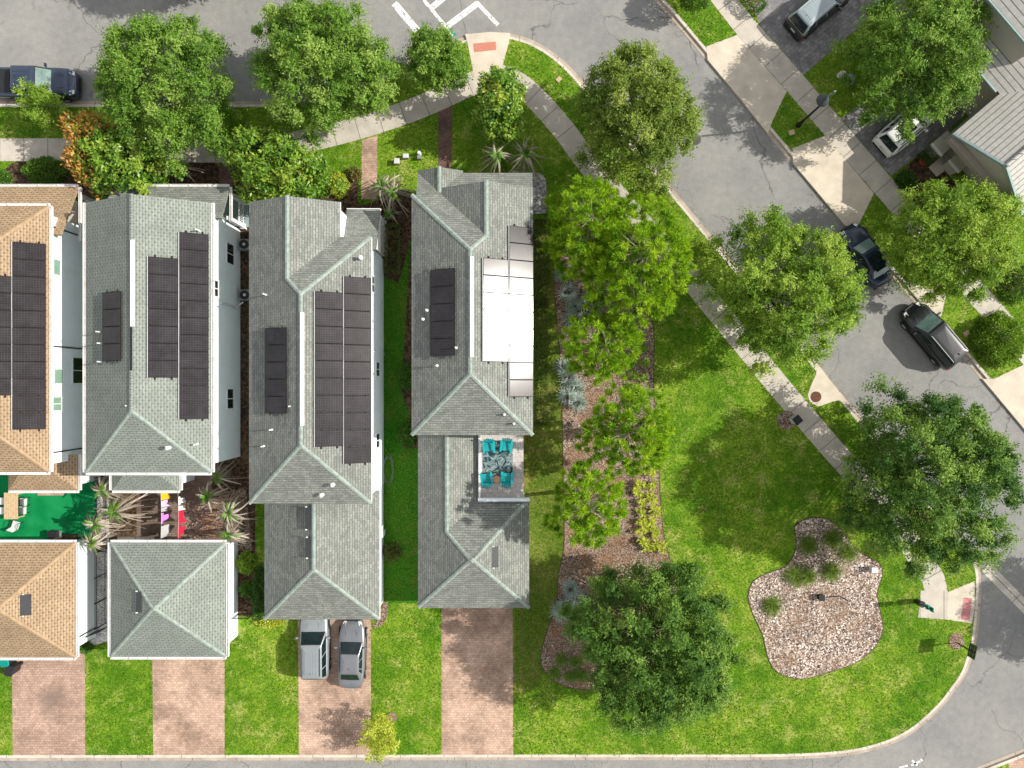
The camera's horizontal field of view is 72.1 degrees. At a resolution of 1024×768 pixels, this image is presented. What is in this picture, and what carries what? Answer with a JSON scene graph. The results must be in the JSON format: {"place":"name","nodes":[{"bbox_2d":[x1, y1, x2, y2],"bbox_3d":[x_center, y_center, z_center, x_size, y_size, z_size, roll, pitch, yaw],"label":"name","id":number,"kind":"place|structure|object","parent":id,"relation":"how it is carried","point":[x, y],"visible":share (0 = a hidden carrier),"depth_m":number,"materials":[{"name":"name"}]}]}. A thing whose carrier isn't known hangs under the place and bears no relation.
{"place":"outdoors","nodes":[
{"label":"outdoors","id":0,"kind":"place"},
{"bbox_2d":[0,475,94,538],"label":"turf yard","id":1,"kind":"structure","parent":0,"point":[67,513],"depth_m":49.87,"materials":[{"name":"plastic"}]},
{"bbox_2d":[4,493,24,518],"bbox_3d":[-34.968,8.507,49.496,0.967,0.748,1.850,0,90,0],"label":"patio table","id":2,"kind":"object","parent":1,"relation":"on","point":[10,505],"visible":0.82,"depth_m":49.12,"materials":[{"name":"brown wood"}]},
{"bbox_2d":[12,653,84,754],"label":"driveway","id":3,"kind":"structure","parent":0,"point":[48,707],"depth_m":49.87,"materials":[{"name":"brick"}]},
{"bbox_2d":[84,552,107,644],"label":"gravel yard","id":4,"kind":"structure","parent":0,"point":[100,637],"depth_m":49.87,"materials":[{"name":"gravel"}]},
{"bbox_2d":[4,161,218,199],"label":"garden soil","id":5,"kind":"structure","parent":0,"point":[210,175],"depth_m":49.87,"materials":[{"name":"soil"}]},
{"bbox_2d":[20,155,70,183],"bbox_3d":[-32.830,-14.996,49.276,2.789,1.471,2.671,-43,90,0],"label":"shrub","id":6,"kind":"object","parent":5,"relation":"on","point":[29,169],"visible":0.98,"depth_m":49.17,"materials":[{"name":"green plant"}]},
{"bbox_2d":[96,475,211,551],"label":"yard paving","id":7,"kind":"structure","parent":0,"point":[151,521],"depth_m":49.87,"materials":[{"name":"wood"}]},
{"bbox_2d":[90,475,132,507],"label":"palm tree","id":8,"kind":"object","parent":7,"relation":"on","point":[103,489],"visible":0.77,"depth_m":47.23,"materials":[{"name":"green plant"}]},
{"bbox_2d":[109,494,136,542],"bbox_3d":[-27.568,9.591,49.888,1.955,0.044,3.545,0,90,0],"label":"planting strip","id":9,"kind":"object","parent":7,"relation":"on","point":[125,531],"visible":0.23,"depth_m":49.87,"materials":[{"name":"soil"}]},
{"bbox_2d":[80,516,129,558],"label":"palm tree","id":10,"kind":"object","parent":9,"relation":"on","point":[93,540],"visible":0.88,"depth_m":47.28,"materials":[{"name":"green plant"}]},
{"bbox_2d":[81,497,131,538],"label":"palm tree","id":11,"kind":"object","parent":9,"relation":"on","point":[96,524],"visible":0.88,"depth_m":47.12,"materials":[{"name":"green plant"}]},
{"bbox_2d":[94,489,151,529],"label":"palm tree","id":12,"kind":"object","parent":9,"relation":"on","point":[113,509],"visible":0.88,"depth_m":47.06,"materials":[{"name":"green plant"}]},
{"bbox_2d":[152,659,224,754],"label":"driveway","id":13,"kind":"structure","parent":0,"point":[188,706],"depth_m":49.87,"materials":[{"name":"brown brick"}]},
{"bbox_2d":[212,228,254,615],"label":"garden soil","id":14,"kind":"structure","parent":0,"point":[240,468],"depth_m":49.87,"materials":[{"name":"soil"}]},
{"bbox_2d":[195,478,233,514],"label":"palm tree","id":15,"kind":"object","parent":14,"relation":"on","point":[206,495],"visible":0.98,"depth_m":47.43,"materials":[{"name":"green plant"}]},
{"bbox_2d":[207,457,248,494],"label":"palm tree","id":16,"kind":"object","parent":14,"relation":"on","point":[217,476],"visible":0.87,"depth_m":47.66,"materials":[{"name":"green plant"}]},
{"bbox_2d":[235,550,257,574],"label":"shrub","id":17,"kind":"object","parent":14,"relation":"on","point":[242,568],"visible":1,"depth_m":49.31,"materials":[{"name":"green plant"}]},
{"bbox_2d":[232,179,410,284],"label":"garden soil","id":18,"kind":"structure","parent":0,"point":[350,200],"depth_m":49.87,"materials":[{"name":"soil"}]},
{"bbox_2d":[364,173,408,210],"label":"palm tree","id":19,"kind":"object","parent":18,"relation":"on","point":[380,183],"visible":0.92,"depth_m":47.82,"materials":[{"name":"green plant"}]},
{"bbox_2d":[383,223,402,273],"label":"hedge","id":20,"kind":"object","parent":18,"relation":"on","point":[390,225],"visible":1,"depth_m":49.40,"materials":[{"name":"green plant"}]},
{"bbox_2d":[372,173,413,220],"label":"palm tree","id":21,"kind":"object","parent":18,"relation":"on","point":[392,191],"visible":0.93,"depth_m":47.59,"materials":[{"name":"green plant"}]},
{"bbox_2d":[298,620,370,754],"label":"driveway","id":22,"kind":"structure","parent":0,"point":[332,713],"depth_m":49.87,"materials":[{"name":"brown brick"}]},
{"bbox_2d":[296,620,330,679],"bbox_3d":[-13.803,18.271,49.078,2.380,1.835,4.810,-1,90,0],"label":"suv","id":23,"kind":"object","parent":22,"relation":"on","point":[315,649],"visible":0.85,"depth_m":48.54,"materials":[{"name":"silver paint"}]},
{"bbox_2d":[334,620,367,688],"bbox_3d":[-11.226,18.926,49.233,2.280,1.525,4.810,1,90,0],"label":"car","id":24,"kind":"object","parent":22,"relation":"on","point":[352,652],"visible":0.98,"depth_m":48.99,"materials":[{"name":"grey paint"}]},
{"bbox_2d":[361,136,376,198],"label":"brick path","id":25,"kind":"structure","parent":0,"point":[369,159],"depth_m":49.87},
{"bbox_2d":[383,239,417,602],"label":"side lawn","id":26,"kind":"structure","parent":0,"point":[396,482],"depth_m":49.88,"materials":[{"name":"green plant"}]},
{"bbox_2d":[400,243,417,447],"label":"garden soil","id":27,"kind":"structure","parent":0,"point":[407,358],"depth_m":49.87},
{"bbox_2d":[397,421,417,449],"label":"shrub","id":28,"kind":"object","parent":27,"relation":"on","point":[402,437],"visible":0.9,"depth_m":49.28,"materials":[{"name":"green plant"}]},
{"bbox_2d":[0,65,946,590],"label":"pavement","id":29,"kind":"structure","parent":0,"point":[780,387],"depth_m":49.87,"materials":[{"name":"concrete"}]},
{"bbox_2d":[441,608,512,754],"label":"driveway","id":30,"kind":"structure","parent":0,"point":[477,682],"depth_m":49.87,"materials":[{"name":"brown brick"}]},
{"bbox_2d":[0,0,1023,767],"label":"lawn","id":31,"kind":"structure","parent":0,"point":[774,693],"depth_m":49.88,"materials":[{"name":"green plant"}]},
{"bbox_2d":[11,76,72,139],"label":"young tree","id":32,"kind":"object","parent":31,"relation":"on","point":[37,109],"visible":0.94,"depth_m":47.28,"materials":[{"name":"green plant"}]},
{"bbox_2d":[0,539,95,659],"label":"garage","id":33,"kind":"structure","parent":31,"relation":"on","point":[47,599],"depth_m":46.61,"materials":[{"name":"beige"}]},
{"bbox_2d":[0,184,98,495],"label":"house","id":34,"kind":"structure","parent":31,"relation":"on","point":[41,339],"depth_m":44.09,"materials":[{"name":"white paint"}]},
{"bbox_2d":[72,356,82,383],"bbox_3d":[-29.380,-0.913,47.800,0.090,1.580,1.860,0,90,0],"label":"window","id":35,"kind":"structure","parent":34,"relation":"in","point":[77,362],"depth_m":47.60,"materials":[{"name":"black glass"}]},
{"bbox_2d":[56,107,187,200],"bbox_3d":[-26.676,-14.734,47.085,8.584,5.890,6.022,23,90,0],"label":"magnolia tree","id":36,"kind":"object","parent":31,"relation":"on","point":[100,158],"visible":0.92,"depth_m":45.68,"materials":[{"name":"green plant"}]},
{"bbox_2d":[90,9,238,175],"bbox_3d":[-22.415,-19.048,45.320,10.032,9.421,10.928,0,90,0],"label":"oak tree","id":37,"kind":"object","parent":31,"relation":"on","point":[120,69],"visible":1,"depth_m":43.85,"materials":[{"name":"green plant"}]},
{"bbox_2d":[83,184,248,492],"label":"house","id":38,"kind":"structure","parent":31,"relation":"on","point":[161,341],"depth_m":43.47,"materials":[{"name":"white paint"}]},
{"bbox_2d":[108,539,237,658],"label":"garage","id":39,"kind":"structure","parent":31,"relation":"on","point":[170,599],"depth_m":46.52,"materials":[{"name":"grey"}]},
{"bbox_2d":[185,487,251,550],"bbox_3d":[-20.795,9.545,49.888,4.773,0.044,4.546,0,90,0],"label":"planting strip","id":40,"kind":"object","parent":31,"relation":"on","point":[200,518],"visible":0.61,"depth_m":49.87,"materials":[{"name":"wood"}]},
{"bbox_2d":[211,509,253,546],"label":"palm tree","id":41,"kind":"object","parent":40,"relation":"on","point":[230,535],"visible":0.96,"depth_m":47.44,"materials":[{"name":"green plant"}]},
{"bbox_2d":[210,489,258,533],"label":"palm tree","id":42,"kind":"object","parent":40,"relation":"on","point":[229,513],"visible":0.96,"depth_m":47.26,"materials":[{"name":"green plant"}]},
{"bbox_2d":[250,563,263,623],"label":"shrub","id":43,"kind":"object","parent":31,"relation":"on","point":[258,610],"visible":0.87,"depth_m":49.24,"materials":[{"name":"green plant"}]},
{"bbox_2d":[221,121,348,205],"bbox_3d":[-15.469,-13.792,46.999,8.413,6.061,5.858,30,90,0],"label":"magnolia tree","id":44,"kind":"object","parent":31,"relation":"on","point":[274,164],"visible":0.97,"depth_m":45.79,"materials":[{"name":"green plant"}]},
{"bbox_2d":[248,195,387,620],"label":"house","id":45,"kind":"structure","parent":31,"relation":"on","point":[316,375],"depth_m":43.65,"materials":[{"name":"white paint"}]},
{"bbox_2d":[244,0,407,150],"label":"oak tree","id":46,"kind":"object","parent":31,"relation":"on","point":[313,38],"visible":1,"depth_m":43.58,"materials":[{"name":"green plant"}]},
{"bbox_2d":[356,709,399,765],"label":"young tree","id":47,"kind":"object","parent":31,"relation":"on","point":[379,748],"visible":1,"depth_m":47.59,"materials":[{"name":"yellow plant"}]},
{"bbox_2d":[400,20,474,97],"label":"oak tree","id":48,"kind":"object","parent":31,"relation":"on","point":[430,52],"visible":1,"depth_m":45.75,"materials":[{"name":"green plant"}]},
{"bbox_2d":[438,106,451,168],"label":"brick path","id":49,"kind":"structure","parent":31,"relation":"on","point":[445,138],"depth_m":49.87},
{"bbox_2d":[410,166,533,608],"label":"house","id":50,"kind":"structure","parent":31,"relation":"on","point":[471,311],"depth_m":43.77,"materials":[{"name":"white paint"}]},
{"bbox_2d":[483,441,512,482],"bbox_3d":[-0.959,5.199,46.872,2.003,0.012,2.813,0,90,0],"label":"rug","id":51,"kind":"object","parent":50,"relation":"on","point":[497,463],"visible":0.69,"depth_m":46.87,"materials":[{"name":"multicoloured fabric"}]},
{"bbox_2d":[478,143,517,172],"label":"palm tree","id":52,"kind":"object","parent":31,"relation":"on","point":[497,154],"visible":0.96,"depth_m":47.56,"materials":[{"name":"green plant"}]},
{"bbox_2d":[471,62,527,145],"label":"magnolia tree","id":53,"kind":"object","parent":31,"relation":"on","point":[498,110],"visible":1,"depth_m":45.89,"materials":[{"name":"green plant"}]},
{"bbox_2d":[505,135,547,182],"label":"palm tree","id":54,"kind":"object","parent":31,"relation":"on","point":[525,153],"visible":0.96,"depth_m":47.70,"materials":[{"name":"green plant"}]},
{"bbox_2d":[512,171,546,213],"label":"patio","id":55,"kind":"structure","parent":31,"relation":"on","point":[539,192],"depth_m":49.80,"materials":[{"name":"stone"}]},
{"bbox_2d":[541,174,628,284],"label":"pine tree","id":56,"kind":"object","parent":31,"relation":"on","point":[587,219],"visible":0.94,"depth_m":43.48,"materials":[{"name":"green plant"}]},
{"bbox_2d":[541,256,676,689],"bbox_3d":[6.889,6.291,49.880,9.698,0.060,30.764,0,90,0],"label":"mulch bed","id":57,"kind":"object","parent":31,"relation":"on","point":[579,563],"visible":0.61,"depth_m":49.85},
{"bbox_2d":[550,577,586,623],"bbox_3d":[4.007,15.345,49.304,2.378,1.352,3.569,26,90,0],"label":"palmetto bush","id":58,"kind":"object","parent":57,"relation":"on","point":[571,586],"visible":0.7,"depth_m":49.45,"materials":[{"name":"grey plant"}]},
{"bbox_2d":[550,354,588,413],"bbox_3d":[4.082,0.036,49.326,2.504,1.308,4.373,-8,90,0],"label":"palmetto bush","id":59,"kind":"object","parent":57,"relation":"on","point":[577,398],"visible":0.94,"depth_m":49.38,"materials":[{"name":"grey plant"}]},
{"bbox_2d":[553,265,607,327],"bbox_3d":[4.750,-6.213,49.303,3.508,1.353,5.115,-12,90,0],"label":"palmetto bush","id":60,"kind":"object","parent":57,"relation":"on","point":[571,303],"visible":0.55,"depth_m":49.39,"materials":[{"name":"green plant"}]},
{"bbox_2d":[540,457,630,550],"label":"pine tree","id":61,"kind":"object","parent":57,"relation":"on","point":[589,521],"visible":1,"depth_m":42.91,"materials":[{"name":"green plant"}]},
{"bbox_2d":[556,309,645,386],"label":"pine tree","id":62,"kind":"object","parent":57,"relation":"on","point":[601,345],"visible":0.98,"depth_m":45.05,"materials":[{"name":"green plant"}]},
{"bbox_2d":[573,381,676,478],"bbox_3d":[7.460,2.928,45.813,6.301,8.437,6.241,19,90,0],"label":"pine tree","id":63,"kind":"object","parent":57,"relation":"on","point":[647,429],"visible":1,"depth_m":43.88,"materials":[{"name":"green plant"}]},
{"bbox_2d":[557,557,745,739],"bbox_3d":[9.305,16.463,45.160,11.499,9.740,11.443,-21,90,0],"label":"oak tree","id":64,"kind":"object","parent":57,"relation":"on","point":[611,655],"visible":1,"depth_m":43.10,"materials":[{"name":"green plant"}]},
{"bbox_2d":[541,255,677,689],"bbox_3d":[6.890,6.291,49.873,9.738,0.053,30.804,0,90,0],"label":"bed edging","id":65,"kind":"object","parent":31,"relation":"on","point":[563,480],"visible":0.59,"depth_m":49.85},
{"bbox_2d":[576,191,698,328],"bbox_3d":[8.207,-8.071,45.112,8.210,9.841,9.162,0,90,0],"label":"pine tree","id":66,"kind":"object","parent":31,"relation":"on","point":[641,261],"visible":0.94,"depth_m":42.96,"materials":[{"name":"green plant"}]},
{"bbox_2d":[568,38,708,207],"bbox_3d":[8.195,-16.756,45.734,9.116,8.592,10.833,0,90,0],"label":"oak tree","id":67,"kind":"object","parent":31,"relation":"on","point":[659,107],"visible":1,"depth_m":43.85,"materials":[{"name":"green plant"}]},
{"bbox_2d":[693,201,870,381],"bbox_3d":[17.237,-6.159,45.456,10.157,9.148,11.342,-40,90,0],"label":"oak tree","id":68,"kind":"object","parent":31,"relation":"on","point":[760,287],"visible":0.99,"depth_m":43.60,"materials":[{"name":"green plant"}]},
{"bbox_2d":[748,517,882,679],"bbox_3d":[21.500,15.182,49.873,9.585,0.053,11.494,0,90,0],"label":"bed edging","id":69,"kind":"object","parent":31,"relation":"on","point":[786,565],"visible":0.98,"depth_m":49.85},
{"bbox_2d":[749,518,882,678],"bbox_3d":[21.500,15.182,49.880,9.545,0.060,11.455,0,90,0],"label":"stone bed","id":70,"kind":"object","parent":31,"relation":"on","point":[807,634],"visible":0.98,"depth_m":49.85,"materials":[{"name":"gravel"}]},
{"bbox_2d":[776,561,811,590],"bbox_3d":[20.091,13.573,50.000,3.382,2.378,3.250,0,90,0],"label":"grass clump","id":71,"kind":"object","parent":70,"relation":"on","point":[795,576],"visible":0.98,"depth_m":49.63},
{"bbox_2d":[791,528,822,557],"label":"grass clump","id":72,"kind":"object","parent":70,"relation":"on","point":[807,545],"visible":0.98,"depth_m":49.61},
{"bbox_2d":[814,555,847,586],"bbox_3d":[22.663,13.156,50.027,3.071,2.108,3.185,0,90,0],"label":"grass clump","id":73,"kind":"object","parent":70,"relation":"on","point":[830,571],"visible":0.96,"depth_m":49.64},
{"bbox_2d":[818,524,847,556],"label":"grass clump","id":74,"kind":"object","parent":70,"relation":"on","point":[834,538],"visible":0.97,"depth_m":49.62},
{"bbox_2d":[832,537,862,570],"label":"grass clump","id":75,"kind":"object","parent":70,"relation":"on","point":[848,553],"visible":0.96,"depth_m":49.63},
{"bbox_2d":[808,359,856,412],"bbox_3d":[22.023,0.689,49.886,2.096,0.047,5.211,-38,90,0],"label":"inlet pad","id":76,"kind":"object","parent":31,"relation":"on","point":[825,387],"visible":0.9,"depth_m":49.86,"materials":[{"name":"concrete"}]},
{"bbox_2d":[828,370,1023,584],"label":"oak tree","id":77,"kind":"object","parent":31,"relation":"on","point":[912,489],"visible":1,"depth_m":43.23,"materials":[{"name":"green plant"}]},
{"bbox_2d":[0,0,1023,767],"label":"road","id":78,"kind":"structure","parent":0,"point":[732,168],"depth_m":50.00,"materials":[{"name":"asphalt"}]},
{"bbox_2d":[0,63,81,102],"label":"pickup truck","id":79,"kind":"object","parent":78,"relation":"on","point":[63,81],"visible":0.86,"depth_m":48.82,"materials":[{"name":"blue paint"}]},
{"bbox_2d":[465,32,509,76],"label":"kerb ramp","id":80,"kind":"structure","parent":78,"relation":"on","point":[482,61],"depth_m":49.86,"materials":[{"name":"concrete"}]},
{"bbox_2d":[0,37,978,757],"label":"kerb","id":81,"kind":"structure","parent":78,"relation":"on","point":[496,755],"depth_m":49.87,"materials":[{"name":"concrete"}]},
{"bbox_2d":[0,34,981,760],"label":"gutter","id":82,"kind":"object","parent":78,"relation":"on","point":[690,212],"visible":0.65,"depth_m":49.99,"materials":[{"name":"concrete"}]},
{"bbox_2d":[660,0,990,378],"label":"kerb","id":83,"kind":"structure","parent":78,"relation":"on","point":[776,136],"depth_m":49.87,"materials":[{"name":"concrete"}]},
{"bbox_2d":[655,0,1013,417],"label":"gutter","id":84,"kind":"object","parent":78,"relation":"on","point":[769,134],"visible":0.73,"depth_m":49.99,"materials":[{"name":"concrete"}]},
{"bbox_2d":[839,223,892,289],"bbox_3d":[24.818,-9.017,49.233,2.260,1.525,4.810,-33,90,0],"label":"sedan","id":85,"kind":"object","parent":78,"relation":"on","point":[863,246],"visible":0.77,"depth_m":48.98,"materials":[{"name":"blue paint"}]},
{"bbox_2d":[900,302,968,369],"bbox_3d":[29.475,-3.433,49.084,2.380,1.825,5.160,-40,90,0],"label":"minivan","id":86,"kind":"object","parent":78,"relation":"on","point":[935,337],"visible":0.99,"depth_m":48.68,"materials":[{"name":"black paint"}]},
{"bbox_2d":[946,581,974,622],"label":"kerb ramp","id":87,"kind":"structure","parent":78,"relation":"on","point":[955,597],"depth_m":49.86,"materials":[{"name":"concrete"}]},
{"bbox_2d":[982,564,1023,613],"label":"valley gutter","id":88,"kind":"object","parent":78,"relation":"on","point":[1015,596],"visible":0.86,"depth_m":49.99,"materials":[{"name":"concrete"}]},
{"bbox_2d":[514,217,563,695],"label":"dry lawn","id":89,"kind":"structure","parent":0,"point":[529,446],"depth_m":49.88,"materials":[{"name":"green plant"}]},
{"bbox_2d":[533,217,548,303],"bbox_3d":[1.978,-8.632,49.545,1.262,1.072,6.108,0,90,0],"label":"hedge","id":90,"kind":"object","parent":89,"relation":"on","point":[536,221],"visible":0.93,"depth_m":49.29,"materials":[{"name":"green plant"}]},
{"bbox_2d":[533,303,549,426],"bbox_3d":[2.037,-1.349,49.557,1.266,1.058,8.735,0,90,0],"label":"hedge","id":91,"kind":"object","parent":89,"relation":"on","point":[536,366],"visible":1,"depth_m":49.28,"materials":[{"name":"green plant"}]},
{"bbox_2d":[706,35,786,133],"bbox_3d":[16.878,-21.573,49.931,2.919,0.138,7.548,-39,90,0],"label":"driveway apron","id":92,"kind":"object","parent":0,"point":[749,79],"visible":1,"depth_m":49.86,"materials":[{"name":"concrete"}]},
{"bbox_2d":[755,0,881,74],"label":"driveway","id":93,"kind":"structure","parent":0,"point":[806,55],"depth_m":49.87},
{"bbox_2d":[783,0,848,41],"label":"van","id":94,"kind":"object","parent":93,"relation":"on","point":[805,19],"visible":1,"depth_m":48.42,"materials":[{"name":"grey paint"}]},
{"bbox_2d":[792,136,873,225],"bbox_3d":[22.817,-14.516,49.931,3.022,0.138,7.112,-40,90,0],"label":"driveway apron","id":95,"kind":"object","parent":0,"point":[835,181],"visible":0.95,"depth_m":49.86,"materials":[{"name":"concrete"}]},
{"bbox_2d":[665,0,1023,378],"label":"lawn","id":96,"kind":"structure","parent":0,"point":[880,213],"depth_m":49.88,"materials":[{"name":"green plant"}]},
{"bbox_2d":[677,0,710,15],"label":"topiary tree","id":97,"kind":"object","parent":96,"relation":"on","point":[690,4],"visible":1,"depth_m":47.97,"materials":[{"name":"green plant"}]},
{"bbox_2d":[827,0,998,145],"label":"oak tree","id":98,"kind":"object","parent":96,"relation":"on","point":[953,72],"visible":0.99,"depth_m":44.07,"materials":[{"name":"green plant"}]},
{"bbox_2d":[874,175,1023,307],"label":"oak tree","id":99,"kind":"object","parent":96,"relation":"on","point":[932,240],"visible":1,"depth_m":44.11,"materials":[{"name":"green plant"}]},
{"bbox_2d":[884,0,1023,115],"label":"house","id":100,"kind":"structure","parent":96,"relation":"on","point":[1005,74],"depth_m":45.42,"materials":[{"name":"tile"}]},
{"bbox_2d":[894,152,1023,298],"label":"mulch bed","id":101,"kind":"object","parent":96,"relation":"on","point":[924,174],"visible":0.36,"depth_m":49.87,"materials":[{"name":"soil"}]},
{"bbox_2d":[895,170,916,190],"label":"shrub","id":102,"kind":"object","parent":101,"relation":"on","point":[903,183],"visible":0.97,"depth_m":49.36,"materials":[{"name":"green plant"}]},
{"bbox_2d":[993,261,1023,306],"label":"shrub","id":103,"kind":"object","parent":101,"relation":"on","point":[1018,297],"visible":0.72,"depth_m":49.19,"materials":[{"name":"green plant"}]},
{"bbox_2d":[924,91,1023,215],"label":"house","id":104,"kind":"structure","parent":96,"relation":"on","point":[984,142],"depth_m":45.55,"materials":[{"name":"metal"}]},
{"bbox_2d":[967,309,1023,369],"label":"shrub","id":105,"kind":"object","parent":96,"relation":"on","point":[1009,325],"visible":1,"depth_m":48.83,"materials":[{"name":"green plant"}]},
{"bbox_2d":[711,0,1023,364],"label":"pavement","id":106,"kind":"structure","parent":0,"point":[765,49],"depth_m":49.87,"materials":[{"name":"concrete"}]},
{"bbox_2d":[842,69,966,175],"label":"driveway","id":107,"kind":"structure","parent":0,"point":[893,164],"depth_m":49.87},
{"bbox_2d":[872,102,934,158],"bbox_3d":[27.606,-18.004,49.103,4.660,1.785,2.350,-41,90,0],"label":"suv","id":108,"kind":"object","parent":107,"relation":"on","point":[883,140],"visible":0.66,"depth_m":48.69,"materials":[{"name":"white paint"}]},
{"bbox_2d":[918,591,947,618],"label":"pavement","id":109,"kind":"structure","parent":0,"point":[936,601],"depth_m":49.87,"materials":[{"name":"concrete"}]},
{"bbox_2d":[982,365,1023,428],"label":"driveway apron","id":110,"kind":"object","parent":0,"point":[1007,389],"visible":1,"depth_m":49.86,"materials":[{"name":"concrete"}]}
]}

